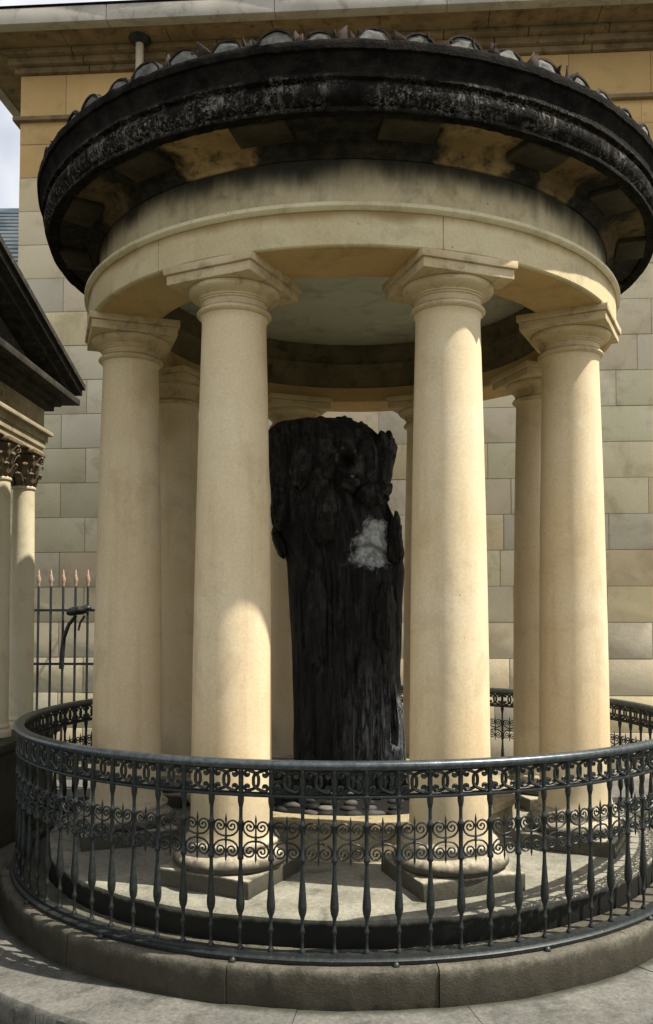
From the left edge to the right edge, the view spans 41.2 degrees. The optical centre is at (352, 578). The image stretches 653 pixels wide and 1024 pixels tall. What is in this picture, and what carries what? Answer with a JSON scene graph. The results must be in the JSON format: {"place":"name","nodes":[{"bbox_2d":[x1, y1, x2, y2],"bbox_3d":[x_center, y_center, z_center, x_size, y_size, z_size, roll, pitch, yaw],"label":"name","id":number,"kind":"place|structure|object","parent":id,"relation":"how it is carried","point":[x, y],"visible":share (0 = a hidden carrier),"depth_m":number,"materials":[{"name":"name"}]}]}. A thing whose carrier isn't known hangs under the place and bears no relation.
{"place":"outdoors","nodes":[
{"label":"outdoors","id":0,"kind":"place"},
{"bbox_2d":[0,208,18,573],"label":"house","id":1,"kind":"structure","parent":0,"point":[9,225],"depth_m":22.64,"materials":[{"name":"stone"}]},
{"bbox_2d":[0,234,85,848],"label":"side portico","id":2,"kind":"structure","parent":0,"point":[39,375],"depth_m":8.60,"materials":[{"name":"beige stone"}]},
{"bbox_2d":[0,0,121,207],"label":"sky","id":3,"kind":"structure","parent":0,"point":[9,132],"materials":[{"name":"white"}]},
{"bbox_2d":[0,842,652,1023],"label":"pavement","id":4,"kind":"structure","parent":0,"point":[36,987],"depth_m":4.37,"materials":[{"name":"stone"}]},
{"bbox_2d":[0,836,652,1011],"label":"kerb","id":5,"kind":"structure","parent":4,"relation":"on","point":[401,987],"depth_m":4.49,"materials":[{"name":"stone"}]},
{"bbox_2d":[6,685,652,967],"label":"iron railing","id":6,"kind":"object","parent":5,"relation":"on","point":[36,749],"visible":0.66,"depth_m":4.63,"materials":[{"name":"black metal"}]},
{"bbox_2d":[37,25,652,949],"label":"round temple","id":7,"kind":"structure","parent":5,"relation":"on","point":[429,239],"depth_m":5.29,"materials":[{"name":"beige stone"}]},
{"bbox_2d":[268,415,407,788],"bbox_3d":[-0.124,0.308,6.979,1.133,3.212,0.960,0,-2,0],"label":"tree trunk","id":8,"kind":"object","parent":7,"relation":"on","point":[336,534],"visible":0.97,"depth_m":6.66,"materials":[{"name":"black plant"}]},
{"bbox_2d":[32,809,652,834],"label":"ground","id":9,"kind":"structure","parent":0,"point":[57,810],"depth_m":9.32,"materials":[{"name":"grey stone"}]},
{"bbox_2d":[0,0,652,779],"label":"stone building","id":10,"kind":"structure","parent":9,"relation":"on","point":[60,64],"depth_m":10.93,"materials":[{"name":"stone"}]},
{"bbox_2d":[52,780,652,808],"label":"path","id":11,"kind":"structure","parent":0,"point":[615,793],"depth_m":9.80,"materials":[{"name":"stone"}]},
{"bbox_2d":[34,569,94,770],"bbox_3d":[-3.525,1.147,10.043,1.550,2.525,0.054,0,-2,0],"label":"spiked fence","id":12,"kind":"object","parent":11,"relation":"on","point":[38,610],"visible":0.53,"depth_m":10.05,"materials":[{"name":"black metal"}]},
{"bbox_2d":[59,605,91,668],"bbox_3d":[-3.197,0.671,10.005,0.380,0.738,0.149,0,-2,0],"label":"iron bracket","id":13,"kind":"object","parent":12,"relation":"attached to","point":[74,611],"visible":1,"depth_m":9.99,"materials":[{"name":"black metal"}]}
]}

